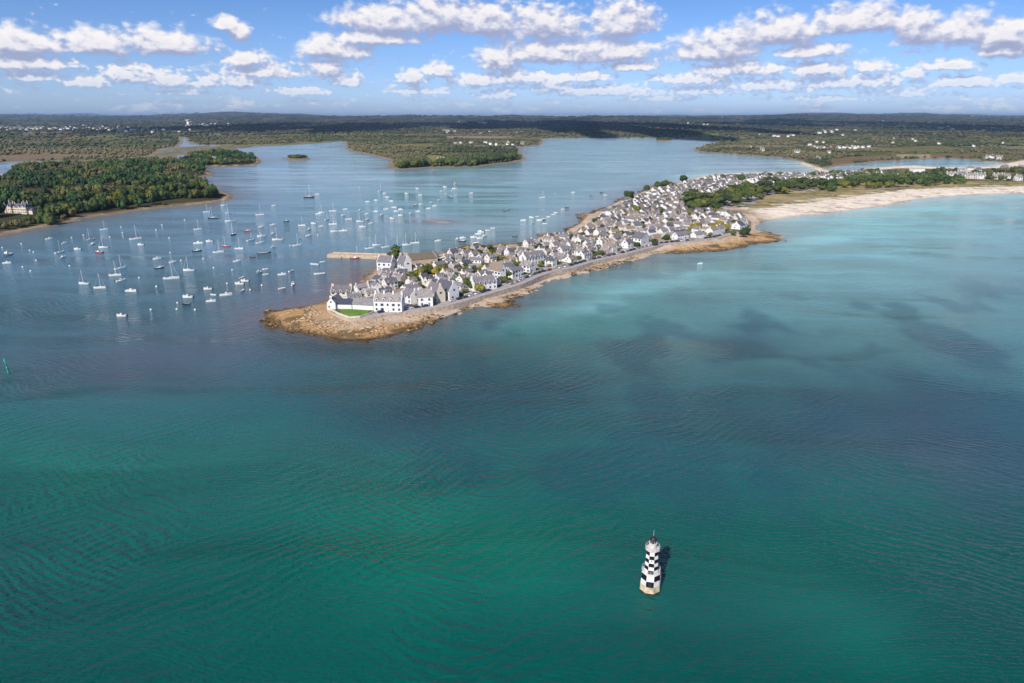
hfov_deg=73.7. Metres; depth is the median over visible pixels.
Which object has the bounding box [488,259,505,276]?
house
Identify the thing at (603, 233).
house
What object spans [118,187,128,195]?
tree
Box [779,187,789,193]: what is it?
tree
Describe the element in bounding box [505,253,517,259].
house
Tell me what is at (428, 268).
tree
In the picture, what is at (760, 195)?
tree
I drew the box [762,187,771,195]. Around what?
pine tree
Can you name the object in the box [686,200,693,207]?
tree
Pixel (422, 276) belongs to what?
house
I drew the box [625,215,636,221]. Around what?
house
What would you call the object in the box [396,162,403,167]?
tree
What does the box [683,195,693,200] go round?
pine tree
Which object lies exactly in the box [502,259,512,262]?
house
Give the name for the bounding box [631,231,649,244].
house
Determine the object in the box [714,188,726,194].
tree
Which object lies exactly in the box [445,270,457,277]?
house
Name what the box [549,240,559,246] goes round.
house
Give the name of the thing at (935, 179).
pine tree
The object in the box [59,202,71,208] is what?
tree
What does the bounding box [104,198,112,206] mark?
tree
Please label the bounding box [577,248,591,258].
house
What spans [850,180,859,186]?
tree
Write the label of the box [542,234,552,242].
house
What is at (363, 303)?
house
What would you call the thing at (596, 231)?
house
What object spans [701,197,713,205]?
tree
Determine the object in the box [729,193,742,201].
tree
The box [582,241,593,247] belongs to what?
house
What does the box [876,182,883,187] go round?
tree
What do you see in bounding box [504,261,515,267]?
house
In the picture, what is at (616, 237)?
house
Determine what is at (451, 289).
house
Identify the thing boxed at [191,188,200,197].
tree
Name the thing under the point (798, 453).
sea water
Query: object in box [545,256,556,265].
house
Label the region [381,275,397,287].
house
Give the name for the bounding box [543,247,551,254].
house
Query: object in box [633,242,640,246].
tree
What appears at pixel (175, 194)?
tree
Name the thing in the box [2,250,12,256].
motor boat
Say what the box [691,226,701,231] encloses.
house
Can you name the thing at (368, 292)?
house
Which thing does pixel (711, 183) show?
distant village houses
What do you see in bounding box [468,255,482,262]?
house
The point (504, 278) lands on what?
tree
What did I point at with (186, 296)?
motor boat
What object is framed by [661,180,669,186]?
tree
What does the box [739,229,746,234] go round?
tree
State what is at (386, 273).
house
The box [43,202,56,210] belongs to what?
tree
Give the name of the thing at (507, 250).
house
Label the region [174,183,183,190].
tree
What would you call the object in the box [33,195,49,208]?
tree
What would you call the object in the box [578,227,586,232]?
house
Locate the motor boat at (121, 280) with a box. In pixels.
[114,278,125,281]
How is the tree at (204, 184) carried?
on the ground
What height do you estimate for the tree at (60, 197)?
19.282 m
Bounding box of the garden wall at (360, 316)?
[328,308,374,317]
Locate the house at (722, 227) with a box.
[716,224,725,232]
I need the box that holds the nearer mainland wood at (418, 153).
[0,133,1023,167]
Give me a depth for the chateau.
761.03 m
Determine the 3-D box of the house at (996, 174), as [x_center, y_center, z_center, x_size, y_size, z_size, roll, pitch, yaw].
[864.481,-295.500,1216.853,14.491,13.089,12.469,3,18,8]
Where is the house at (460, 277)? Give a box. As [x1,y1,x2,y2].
[455,272,466,281]
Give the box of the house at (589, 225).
[584,223,594,227]
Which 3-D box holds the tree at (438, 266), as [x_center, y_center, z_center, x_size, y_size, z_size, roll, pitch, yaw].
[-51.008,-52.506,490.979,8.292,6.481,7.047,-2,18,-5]
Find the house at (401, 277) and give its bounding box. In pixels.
[392,271,406,281]
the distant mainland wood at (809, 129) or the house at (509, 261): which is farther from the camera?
the distant mainland wood at (809, 129)
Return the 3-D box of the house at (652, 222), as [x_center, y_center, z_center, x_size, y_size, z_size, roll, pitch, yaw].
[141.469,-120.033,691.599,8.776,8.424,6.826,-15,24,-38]
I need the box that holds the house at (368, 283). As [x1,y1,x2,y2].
[366,279,379,287]
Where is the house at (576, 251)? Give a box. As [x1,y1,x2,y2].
[574,247,583,254]
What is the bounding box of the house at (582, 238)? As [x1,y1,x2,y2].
[575,235,586,242]
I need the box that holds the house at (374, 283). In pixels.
[371,279,381,288]
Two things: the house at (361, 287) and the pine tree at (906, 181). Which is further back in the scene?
the pine tree at (906, 181)
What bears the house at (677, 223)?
on the ground
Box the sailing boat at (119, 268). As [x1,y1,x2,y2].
[114,258,125,269]
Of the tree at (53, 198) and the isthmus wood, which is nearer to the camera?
the tree at (53, 198)
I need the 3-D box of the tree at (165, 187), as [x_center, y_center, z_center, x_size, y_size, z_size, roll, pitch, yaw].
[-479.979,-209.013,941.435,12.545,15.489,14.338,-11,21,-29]
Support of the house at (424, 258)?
on the ground
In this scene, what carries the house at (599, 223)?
on the ground
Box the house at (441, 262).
[432,259,446,267]
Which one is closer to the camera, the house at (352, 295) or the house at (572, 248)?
the house at (352, 295)
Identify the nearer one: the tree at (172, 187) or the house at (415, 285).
the house at (415, 285)
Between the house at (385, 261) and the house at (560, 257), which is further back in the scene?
the house at (560, 257)
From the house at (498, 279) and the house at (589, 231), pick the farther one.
the house at (589, 231)
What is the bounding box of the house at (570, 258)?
[562,253,576,262]
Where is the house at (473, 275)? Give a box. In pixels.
[466,272,478,276]
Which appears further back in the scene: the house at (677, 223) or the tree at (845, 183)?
the tree at (845, 183)
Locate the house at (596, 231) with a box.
[593,227,605,235]
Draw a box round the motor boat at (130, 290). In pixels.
[125,288,135,291]
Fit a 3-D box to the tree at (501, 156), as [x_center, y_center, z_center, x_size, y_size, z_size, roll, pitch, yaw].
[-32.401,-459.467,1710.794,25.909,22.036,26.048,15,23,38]
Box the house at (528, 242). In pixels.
[523,237,534,246]
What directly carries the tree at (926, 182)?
on the ground
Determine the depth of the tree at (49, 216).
718.44 m
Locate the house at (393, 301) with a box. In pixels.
[373,289,404,311]
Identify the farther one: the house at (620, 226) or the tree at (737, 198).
the tree at (737, 198)
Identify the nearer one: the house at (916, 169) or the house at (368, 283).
the house at (368, 283)
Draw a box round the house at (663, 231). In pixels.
[658,226,668,234]
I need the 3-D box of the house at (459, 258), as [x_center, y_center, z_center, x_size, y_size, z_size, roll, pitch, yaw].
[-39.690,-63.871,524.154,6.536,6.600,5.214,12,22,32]
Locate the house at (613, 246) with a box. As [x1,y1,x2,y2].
[603,240,616,252]
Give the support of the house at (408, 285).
on the ground
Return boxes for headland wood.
[0,147,255,227]
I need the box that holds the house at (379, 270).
[377,268,389,274]
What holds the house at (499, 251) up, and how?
on the ground
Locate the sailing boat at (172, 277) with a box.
[163,263,179,279]
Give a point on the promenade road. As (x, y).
(492, 290)
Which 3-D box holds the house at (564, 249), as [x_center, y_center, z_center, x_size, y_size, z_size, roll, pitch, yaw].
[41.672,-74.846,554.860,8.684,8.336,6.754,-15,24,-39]
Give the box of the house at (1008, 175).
[1002,172,1010,179]
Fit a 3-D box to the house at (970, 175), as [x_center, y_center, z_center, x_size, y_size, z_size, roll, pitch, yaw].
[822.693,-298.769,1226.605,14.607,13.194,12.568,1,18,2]
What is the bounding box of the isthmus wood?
[782,166,1023,183]
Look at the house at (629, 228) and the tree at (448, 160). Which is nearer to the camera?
the house at (629, 228)
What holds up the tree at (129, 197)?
on the ground
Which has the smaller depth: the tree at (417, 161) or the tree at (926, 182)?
the tree at (926, 182)
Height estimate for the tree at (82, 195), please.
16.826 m
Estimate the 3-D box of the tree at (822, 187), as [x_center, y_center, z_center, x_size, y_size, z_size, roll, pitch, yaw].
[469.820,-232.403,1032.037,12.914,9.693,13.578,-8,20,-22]
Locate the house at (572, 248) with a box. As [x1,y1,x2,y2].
[569,245,575,251]
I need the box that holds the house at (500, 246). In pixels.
[498,244,508,249]
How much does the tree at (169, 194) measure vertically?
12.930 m
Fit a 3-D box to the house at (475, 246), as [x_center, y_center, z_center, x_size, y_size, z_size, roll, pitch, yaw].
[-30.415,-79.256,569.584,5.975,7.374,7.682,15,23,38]
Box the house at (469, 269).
[458,266,473,274]
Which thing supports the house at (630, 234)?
on the ground
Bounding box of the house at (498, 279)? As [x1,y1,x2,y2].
[489,274,501,284]
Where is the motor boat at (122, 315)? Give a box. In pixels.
[117,313,127,316]
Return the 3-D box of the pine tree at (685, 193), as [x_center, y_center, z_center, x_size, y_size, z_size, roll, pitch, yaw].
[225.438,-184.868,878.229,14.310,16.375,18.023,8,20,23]
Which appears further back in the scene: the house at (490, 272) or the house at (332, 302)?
the house at (490, 272)
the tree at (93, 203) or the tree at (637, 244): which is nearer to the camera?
the tree at (637, 244)
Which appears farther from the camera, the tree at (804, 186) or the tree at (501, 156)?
the tree at (501, 156)
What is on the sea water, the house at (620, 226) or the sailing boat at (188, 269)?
the sailing boat at (188, 269)
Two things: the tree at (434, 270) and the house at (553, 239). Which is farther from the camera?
the house at (553, 239)
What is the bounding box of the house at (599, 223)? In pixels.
[594,220,602,226]
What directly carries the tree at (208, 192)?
on the ground
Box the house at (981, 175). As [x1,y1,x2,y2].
[975,172,985,178]
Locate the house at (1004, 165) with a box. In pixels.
[1000,164,1008,170]
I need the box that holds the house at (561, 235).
[557,232,568,238]
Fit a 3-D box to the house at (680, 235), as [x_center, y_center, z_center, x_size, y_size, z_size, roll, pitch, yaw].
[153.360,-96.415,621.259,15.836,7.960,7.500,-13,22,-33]
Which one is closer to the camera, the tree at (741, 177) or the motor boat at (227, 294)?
the motor boat at (227, 294)
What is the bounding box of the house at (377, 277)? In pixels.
[372,273,382,282]
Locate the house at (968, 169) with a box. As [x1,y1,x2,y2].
[964,165,974,172]
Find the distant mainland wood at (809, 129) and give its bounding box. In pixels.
[0,111,1023,138]
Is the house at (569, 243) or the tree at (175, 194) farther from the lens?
the tree at (175, 194)
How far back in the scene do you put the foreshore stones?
388.87 m
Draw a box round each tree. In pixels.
[0,202,5,212]
[21,215,32,221]
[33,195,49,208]
[34,205,44,223]
[42,207,55,224]
[43,193,58,202]
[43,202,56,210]
[52,193,64,201]
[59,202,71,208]
[71,195,80,201]
[72,201,83,210]
[76,192,86,200]
[83,191,94,200]
[83,203,92,211]
[87,199,98,209]
[95,197,106,205]
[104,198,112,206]
[106,195,118,205]
[112,189,122,197]
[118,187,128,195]
[119,193,126,203]
[126,194,135,203]
[127,186,137,194]
[140,186,149,192]
[145,189,153,198]
[153,189,160,200]
[157,189,167,199]
[160,184,168,190]
[165,182,177,191]
[165,191,171,198]
[172,191,178,197]
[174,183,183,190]
[177,188,187,197]
[185,189,193,197]
[188,181,200,188]
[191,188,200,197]
[200,181,208,188]
[203,188,212,197]
[387,244,402,258]
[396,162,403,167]
[408,272,418,278]
[411,158,420,166]
[414,267,425,273]
[419,158,425,165]
[421,264,432,272]
[431,268,438,273]
[435,264,445,269]
[437,157,444,163]
[444,156,451,163]
[450,157,458,163]
[458,158,465,164]
[466,277,472,287]
[473,156,482,162]
[474,283,484,290]
[494,154,504,160]
[499,276,507,281]
[624,191,633,197]
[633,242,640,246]
[654,181,661,187]
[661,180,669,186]
[679,174,687,181]
[681,191,692,195]
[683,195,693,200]
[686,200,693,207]
[690,200,702,207]
[694,198,708,205]
[696,192,706,197]
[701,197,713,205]
[706,192,714,197]
[708,201,720,208]
[712,197,723,202]
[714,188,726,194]
[723,196,732,206]
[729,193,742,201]
[731,195,740,201]
[737,174,745,179]
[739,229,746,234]
[741,227,750,232]
[743,193,751,202]
[746,191,758,200]
[754,193,764,198]
[756,186,765,192]
[761,180,772,184]
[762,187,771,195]
[771,177,779,182]
[772,185,782,192]
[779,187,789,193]
[797,177,807,182]
[797,183,806,188]
[806,180,816,188]
[817,179,828,184]
[818,185,826,189]
[827,185,837,190]
[839,181,850,187]
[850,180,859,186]
[865,181,876,187]
[868,177,879,182]
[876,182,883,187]
[884,181,894,186]
[893,178,904,186]
[903,179,911,186]
[909,177,918,182]
[922,180,931,184]
[930,177,940,185]
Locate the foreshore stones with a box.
[259,234,771,338]
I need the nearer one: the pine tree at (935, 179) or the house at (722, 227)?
the house at (722, 227)
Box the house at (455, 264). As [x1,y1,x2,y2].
[448,260,459,268]
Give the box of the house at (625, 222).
[622,219,629,224]
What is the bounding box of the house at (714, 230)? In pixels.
[706,226,718,234]
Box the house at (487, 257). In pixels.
[483,252,496,262]
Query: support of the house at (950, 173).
on the ground
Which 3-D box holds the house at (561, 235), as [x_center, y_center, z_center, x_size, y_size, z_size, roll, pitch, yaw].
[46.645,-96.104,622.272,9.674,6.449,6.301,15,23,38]
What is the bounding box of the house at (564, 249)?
[557,244,569,253]
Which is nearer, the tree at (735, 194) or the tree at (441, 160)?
the tree at (735, 194)
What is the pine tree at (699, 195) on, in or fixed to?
on the ground
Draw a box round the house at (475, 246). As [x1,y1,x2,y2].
[470,242,480,249]
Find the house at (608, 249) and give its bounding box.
[599,245,611,253]
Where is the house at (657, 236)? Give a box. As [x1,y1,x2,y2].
[651,233,660,239]
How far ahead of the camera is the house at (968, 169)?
1351.31 m
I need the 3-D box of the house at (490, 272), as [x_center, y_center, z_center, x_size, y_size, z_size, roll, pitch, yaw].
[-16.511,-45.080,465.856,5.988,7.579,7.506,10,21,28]
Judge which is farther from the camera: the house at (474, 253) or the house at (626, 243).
the house at (626, 243)
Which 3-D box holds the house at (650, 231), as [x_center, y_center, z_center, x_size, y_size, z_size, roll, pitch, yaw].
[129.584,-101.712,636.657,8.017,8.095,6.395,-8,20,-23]
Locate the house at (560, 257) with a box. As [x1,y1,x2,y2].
[556,254,564,260]
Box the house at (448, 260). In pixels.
[444,257,452,263]
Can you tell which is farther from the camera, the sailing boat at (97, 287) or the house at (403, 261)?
the house at (403, 261)
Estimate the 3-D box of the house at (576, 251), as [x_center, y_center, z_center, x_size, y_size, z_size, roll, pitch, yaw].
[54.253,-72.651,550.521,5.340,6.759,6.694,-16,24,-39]
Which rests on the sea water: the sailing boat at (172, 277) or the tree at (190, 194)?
the sailing boat at (172, 277)
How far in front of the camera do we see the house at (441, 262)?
505.34 m
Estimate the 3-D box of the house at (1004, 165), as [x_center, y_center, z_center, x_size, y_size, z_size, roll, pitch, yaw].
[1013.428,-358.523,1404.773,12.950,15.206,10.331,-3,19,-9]
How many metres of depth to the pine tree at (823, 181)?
1043.98 m
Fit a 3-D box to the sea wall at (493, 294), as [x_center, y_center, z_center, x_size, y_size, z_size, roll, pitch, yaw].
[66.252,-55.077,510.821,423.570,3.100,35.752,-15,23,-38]
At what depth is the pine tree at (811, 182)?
1040.02 m
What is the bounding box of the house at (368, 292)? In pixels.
[364,287,376,296]
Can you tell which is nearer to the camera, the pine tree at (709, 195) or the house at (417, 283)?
the house at (417, 283)
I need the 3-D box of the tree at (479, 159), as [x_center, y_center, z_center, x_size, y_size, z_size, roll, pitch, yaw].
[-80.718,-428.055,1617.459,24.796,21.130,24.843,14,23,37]
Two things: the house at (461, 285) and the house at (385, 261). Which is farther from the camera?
the house at (385, 261)
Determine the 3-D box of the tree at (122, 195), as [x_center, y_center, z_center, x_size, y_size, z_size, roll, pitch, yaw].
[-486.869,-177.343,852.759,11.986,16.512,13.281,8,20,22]
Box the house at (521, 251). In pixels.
[518,249,530,256]
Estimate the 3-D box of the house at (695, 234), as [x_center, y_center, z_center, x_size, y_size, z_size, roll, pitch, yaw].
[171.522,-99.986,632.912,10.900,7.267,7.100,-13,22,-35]
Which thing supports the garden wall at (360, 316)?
on the ground
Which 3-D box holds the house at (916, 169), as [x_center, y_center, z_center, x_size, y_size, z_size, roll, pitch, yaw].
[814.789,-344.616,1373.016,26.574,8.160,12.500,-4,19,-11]
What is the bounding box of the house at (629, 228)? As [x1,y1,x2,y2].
[623,224,635,231]
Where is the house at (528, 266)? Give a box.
[519,258,535,272]
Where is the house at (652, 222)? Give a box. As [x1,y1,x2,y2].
[646,219,655,224]
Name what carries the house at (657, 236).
on the ground
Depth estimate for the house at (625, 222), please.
696.43 m
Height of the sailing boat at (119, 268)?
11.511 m
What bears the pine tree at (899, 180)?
on the ground
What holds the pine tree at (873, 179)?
on the ground
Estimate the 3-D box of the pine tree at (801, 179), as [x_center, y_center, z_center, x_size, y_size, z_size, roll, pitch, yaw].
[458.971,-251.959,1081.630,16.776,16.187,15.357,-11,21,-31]
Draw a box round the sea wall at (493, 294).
[328,233,736,321]
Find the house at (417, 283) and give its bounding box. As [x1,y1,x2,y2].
[410,279,421,285]
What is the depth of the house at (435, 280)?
440.88 m
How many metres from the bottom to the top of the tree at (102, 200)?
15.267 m
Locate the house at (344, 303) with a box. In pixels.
[337,298,352,308]
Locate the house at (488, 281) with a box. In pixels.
[469,272,496,290]
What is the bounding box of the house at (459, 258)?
[455,255,465,261]
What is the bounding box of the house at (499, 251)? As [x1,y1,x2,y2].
[496,248,503,254]
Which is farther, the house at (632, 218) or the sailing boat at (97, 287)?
the house at (632, 218)
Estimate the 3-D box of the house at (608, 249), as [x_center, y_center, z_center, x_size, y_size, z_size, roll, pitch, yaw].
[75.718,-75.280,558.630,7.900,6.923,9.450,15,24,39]
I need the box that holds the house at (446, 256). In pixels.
[439,252,453,259]
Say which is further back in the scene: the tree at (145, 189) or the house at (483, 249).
the tree at (145, 189)
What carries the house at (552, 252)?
on the ground
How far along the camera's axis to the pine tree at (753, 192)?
895.13 m
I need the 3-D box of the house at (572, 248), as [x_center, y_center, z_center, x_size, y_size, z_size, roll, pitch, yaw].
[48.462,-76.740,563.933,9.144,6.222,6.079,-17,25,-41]
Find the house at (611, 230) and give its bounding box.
[608,228,618,233]
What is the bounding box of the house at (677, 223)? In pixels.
[671,220,682,226]
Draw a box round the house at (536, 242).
[534,239,541,244]
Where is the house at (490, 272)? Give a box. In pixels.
[482,270,492,275]
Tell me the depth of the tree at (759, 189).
981.13 m
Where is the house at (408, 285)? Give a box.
[400,282,411,287]
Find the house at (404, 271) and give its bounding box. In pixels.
[393,267,408,273]
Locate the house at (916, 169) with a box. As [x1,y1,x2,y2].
[909,168,924,171]
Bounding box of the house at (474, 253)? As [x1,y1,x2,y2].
[468,250,478,256]
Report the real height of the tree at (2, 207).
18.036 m
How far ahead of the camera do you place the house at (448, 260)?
514.65 m
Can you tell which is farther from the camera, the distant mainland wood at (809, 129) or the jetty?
the distant mainland wood at (809, 129)
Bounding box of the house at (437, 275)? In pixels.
[435,271,445,278]
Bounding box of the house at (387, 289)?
[376,285,392,292]
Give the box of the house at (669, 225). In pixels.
[664,223,674,227]
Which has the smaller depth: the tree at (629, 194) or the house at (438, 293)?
the house at (438, 293)
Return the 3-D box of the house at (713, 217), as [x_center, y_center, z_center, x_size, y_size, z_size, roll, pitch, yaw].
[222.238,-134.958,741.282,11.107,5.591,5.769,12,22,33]
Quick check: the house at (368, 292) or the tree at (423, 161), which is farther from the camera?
the tree at (423, 161)
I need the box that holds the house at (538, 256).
[519,248,545,263]
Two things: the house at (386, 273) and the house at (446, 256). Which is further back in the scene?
the house at (446, 256)
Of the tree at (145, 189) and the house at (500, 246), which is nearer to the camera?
the house at (500, 246)
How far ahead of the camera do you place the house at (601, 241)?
588.31 m
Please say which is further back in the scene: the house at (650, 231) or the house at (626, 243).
the house at (650, 231)
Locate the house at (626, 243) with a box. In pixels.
[621,238,633,247]
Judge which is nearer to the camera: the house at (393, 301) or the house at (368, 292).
the house at (393, 301)
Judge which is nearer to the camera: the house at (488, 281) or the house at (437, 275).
the house at (488, 281)
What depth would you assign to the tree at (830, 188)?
1013.44 m
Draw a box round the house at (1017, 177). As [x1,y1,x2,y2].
[1013,174,1022,180]
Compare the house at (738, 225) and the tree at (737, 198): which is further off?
the tree at (737, 198)
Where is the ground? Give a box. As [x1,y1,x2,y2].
[0,112,1023,343]
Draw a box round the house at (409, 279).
[405,276,417,283]
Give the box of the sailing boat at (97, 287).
[93,274,105,288]
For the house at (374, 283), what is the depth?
438.57 m
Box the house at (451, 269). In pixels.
[440,266,454,272]
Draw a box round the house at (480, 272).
[477,268,487,275]
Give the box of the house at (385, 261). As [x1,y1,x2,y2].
[376,253,395,270]
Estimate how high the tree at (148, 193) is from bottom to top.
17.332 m
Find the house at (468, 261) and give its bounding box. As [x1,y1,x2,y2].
[459,258,471,265]
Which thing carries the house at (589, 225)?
on the ground
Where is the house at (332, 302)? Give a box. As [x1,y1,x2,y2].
[327,293,341,309]
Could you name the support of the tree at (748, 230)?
on the ground
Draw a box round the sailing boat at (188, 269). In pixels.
[183,258,194,270]
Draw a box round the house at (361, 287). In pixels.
[353,282,367,293]
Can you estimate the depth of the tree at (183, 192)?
912.24 m
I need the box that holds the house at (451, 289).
[437,276,458,299]
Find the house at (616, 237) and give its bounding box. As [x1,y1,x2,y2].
[610,235,619,239]
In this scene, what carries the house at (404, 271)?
on the ground
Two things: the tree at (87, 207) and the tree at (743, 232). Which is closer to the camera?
the tree at (743, 232)
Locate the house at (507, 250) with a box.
[504,247,513,254]
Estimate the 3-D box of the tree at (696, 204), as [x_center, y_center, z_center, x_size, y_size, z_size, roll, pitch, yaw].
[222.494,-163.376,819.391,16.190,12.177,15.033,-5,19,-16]
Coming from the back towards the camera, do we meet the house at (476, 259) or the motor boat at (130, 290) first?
the house at (476, 259)
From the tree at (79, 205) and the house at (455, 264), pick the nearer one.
the house at (455, 264)
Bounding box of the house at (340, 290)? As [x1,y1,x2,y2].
[330,282,353,297]
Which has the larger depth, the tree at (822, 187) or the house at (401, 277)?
the tree at (822, 187)
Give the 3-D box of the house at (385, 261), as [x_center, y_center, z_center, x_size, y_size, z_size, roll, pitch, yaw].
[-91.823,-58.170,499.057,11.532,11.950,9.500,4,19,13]
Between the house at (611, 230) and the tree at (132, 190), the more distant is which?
the tree at (132, 190)
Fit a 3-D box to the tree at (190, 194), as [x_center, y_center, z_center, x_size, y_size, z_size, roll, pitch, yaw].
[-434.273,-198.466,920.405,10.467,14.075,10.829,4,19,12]
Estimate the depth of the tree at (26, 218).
712.36 m
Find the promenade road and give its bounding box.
[362,233,730,317]
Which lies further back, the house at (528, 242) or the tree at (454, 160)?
the tree at (454, 160)
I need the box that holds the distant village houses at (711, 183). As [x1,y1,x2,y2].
[601,168,898,219]
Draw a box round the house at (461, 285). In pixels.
[448,278,465,289]
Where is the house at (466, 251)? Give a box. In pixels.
[459,249,469,253]
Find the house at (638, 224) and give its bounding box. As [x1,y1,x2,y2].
[631,221,641,226]
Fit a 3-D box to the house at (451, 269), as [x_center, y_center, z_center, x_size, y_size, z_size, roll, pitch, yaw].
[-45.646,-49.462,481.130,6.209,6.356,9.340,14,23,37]
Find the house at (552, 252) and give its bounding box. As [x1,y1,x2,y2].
[549,249,558,255]
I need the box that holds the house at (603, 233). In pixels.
[598,230,607,235]
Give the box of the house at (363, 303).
[352,298,373,309]
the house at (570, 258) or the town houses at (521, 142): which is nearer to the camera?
the house at (570, 258)
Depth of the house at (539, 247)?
565.85 m
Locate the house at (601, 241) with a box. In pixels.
[596,237,608,244]
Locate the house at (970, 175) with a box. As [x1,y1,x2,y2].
[965,172,975,178]
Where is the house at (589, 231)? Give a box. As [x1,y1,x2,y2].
[584,227,594,234]
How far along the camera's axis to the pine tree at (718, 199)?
832.73 m
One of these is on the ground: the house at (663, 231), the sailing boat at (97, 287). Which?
the house at (663, 231)
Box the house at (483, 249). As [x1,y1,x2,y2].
[478,246,488,252]
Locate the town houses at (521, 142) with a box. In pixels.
[0,116,1003,158]
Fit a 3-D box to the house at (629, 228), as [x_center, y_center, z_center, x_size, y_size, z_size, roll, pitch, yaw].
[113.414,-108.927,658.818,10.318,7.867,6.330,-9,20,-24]
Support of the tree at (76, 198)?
on the ground
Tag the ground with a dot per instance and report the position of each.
(792, 203)
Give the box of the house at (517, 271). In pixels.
[506,266,523,278]
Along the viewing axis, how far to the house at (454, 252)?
542.92 m
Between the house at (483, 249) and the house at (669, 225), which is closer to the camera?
the house at (483, 249)
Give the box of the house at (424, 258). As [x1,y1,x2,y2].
[405,251,437,264]
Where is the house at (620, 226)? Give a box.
[618,224,624,230]
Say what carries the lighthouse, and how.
in the sea water
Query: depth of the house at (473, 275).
457.15 m
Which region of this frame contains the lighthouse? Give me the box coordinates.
[639,535,660,595]
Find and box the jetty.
[327,252,389,258]
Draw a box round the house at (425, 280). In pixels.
[422,274,434,285]
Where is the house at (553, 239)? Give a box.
[550,237,560,242]
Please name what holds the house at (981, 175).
on the ground
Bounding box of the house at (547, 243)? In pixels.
[541,240,549,245]
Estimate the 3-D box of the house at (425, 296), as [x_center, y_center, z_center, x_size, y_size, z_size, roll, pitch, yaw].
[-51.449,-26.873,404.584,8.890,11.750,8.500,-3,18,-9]
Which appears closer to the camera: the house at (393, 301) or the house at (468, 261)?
the house at (393, 301)
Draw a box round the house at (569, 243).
[566,240,573,245]
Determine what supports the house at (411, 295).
on the ground
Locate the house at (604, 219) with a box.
[602,216,611,221]
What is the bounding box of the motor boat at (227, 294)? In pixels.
[219,292,231,295]
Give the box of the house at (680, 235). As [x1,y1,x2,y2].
[672,230,688,239]
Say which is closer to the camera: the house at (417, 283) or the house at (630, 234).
the house at (417, 283)
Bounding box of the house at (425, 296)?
[417,287,432,306]
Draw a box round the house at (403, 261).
[397,253,411,271]
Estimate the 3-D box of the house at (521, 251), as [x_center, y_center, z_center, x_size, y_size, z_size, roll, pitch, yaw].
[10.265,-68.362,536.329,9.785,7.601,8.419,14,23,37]
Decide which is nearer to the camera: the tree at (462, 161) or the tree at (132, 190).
the tree at (132, 190)
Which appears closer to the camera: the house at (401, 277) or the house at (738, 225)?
the house at (401, 277)
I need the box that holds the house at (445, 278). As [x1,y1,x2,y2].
[441,275,451,279]
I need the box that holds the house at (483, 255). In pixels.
[475,251,488,258]
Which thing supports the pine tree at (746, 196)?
on the ground
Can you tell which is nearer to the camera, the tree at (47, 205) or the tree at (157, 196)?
the tree at (47, 205)
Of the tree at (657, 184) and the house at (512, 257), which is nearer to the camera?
the house at (512, 257)
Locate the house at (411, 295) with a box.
[403,287,417,303]
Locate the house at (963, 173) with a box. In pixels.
[956,170,965,175]
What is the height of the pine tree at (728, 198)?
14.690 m
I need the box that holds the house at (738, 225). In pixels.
[731,221,745,229]
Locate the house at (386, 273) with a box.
[379,269,392,277]
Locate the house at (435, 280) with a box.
[425,277,437,286]
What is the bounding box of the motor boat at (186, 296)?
[183,294,193,297]
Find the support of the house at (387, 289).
on the ground
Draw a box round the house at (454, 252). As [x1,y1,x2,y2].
[447,248,458,256]
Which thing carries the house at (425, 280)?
on the ground
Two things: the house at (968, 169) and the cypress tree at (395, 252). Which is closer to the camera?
the cypress tree at (395, 252)
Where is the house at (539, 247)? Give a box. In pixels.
[535,244,546,250]
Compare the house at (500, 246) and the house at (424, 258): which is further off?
the house at (500, 246)
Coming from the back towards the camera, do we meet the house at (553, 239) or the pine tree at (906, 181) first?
the pine tree at (906, 181)
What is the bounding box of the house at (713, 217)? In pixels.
[711,215,721,219]
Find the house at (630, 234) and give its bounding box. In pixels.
[623,231,632,236]
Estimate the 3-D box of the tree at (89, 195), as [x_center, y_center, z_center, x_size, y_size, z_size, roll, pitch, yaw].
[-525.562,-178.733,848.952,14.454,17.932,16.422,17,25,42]
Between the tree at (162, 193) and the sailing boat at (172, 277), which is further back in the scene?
the tree at (162, 193)
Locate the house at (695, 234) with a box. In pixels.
[690,230,702,237]
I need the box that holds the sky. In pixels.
[0,0,1023,116]
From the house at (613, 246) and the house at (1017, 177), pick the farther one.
the house at (1017, 177)
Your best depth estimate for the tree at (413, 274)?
461.61 m
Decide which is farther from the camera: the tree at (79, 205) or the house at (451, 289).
the tree at (79, 205)
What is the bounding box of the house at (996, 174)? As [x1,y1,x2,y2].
[992,172,1002,178]
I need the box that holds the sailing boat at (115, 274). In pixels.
[109,261,120,275]
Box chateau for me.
[4,200,35,213]
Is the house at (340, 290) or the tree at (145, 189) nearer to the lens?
the house at (340, 290)
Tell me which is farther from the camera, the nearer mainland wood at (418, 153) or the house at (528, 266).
the nearer mainland wood at (418, 153)
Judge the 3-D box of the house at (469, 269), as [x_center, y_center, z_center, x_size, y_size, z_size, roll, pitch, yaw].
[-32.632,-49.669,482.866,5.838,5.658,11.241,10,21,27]
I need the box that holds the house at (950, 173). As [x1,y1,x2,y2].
[945,171,955,175]
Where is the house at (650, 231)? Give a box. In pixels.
[646,228,655,235]
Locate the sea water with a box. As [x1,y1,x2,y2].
[0,137,1023,682]
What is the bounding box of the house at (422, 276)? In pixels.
[418,272,429,280]
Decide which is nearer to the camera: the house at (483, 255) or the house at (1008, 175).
the house at (483, 255)
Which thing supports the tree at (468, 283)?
on the ground
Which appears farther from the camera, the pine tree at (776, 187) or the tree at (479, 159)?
the tree at (479, 159)
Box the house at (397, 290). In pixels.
[394,286,404,292]
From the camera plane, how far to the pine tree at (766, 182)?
1023.57 m
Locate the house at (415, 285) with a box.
[411,282,422,289]
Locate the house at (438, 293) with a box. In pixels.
[426,278,445,302]
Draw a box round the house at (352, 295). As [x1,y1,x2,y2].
[345,290,361,298]

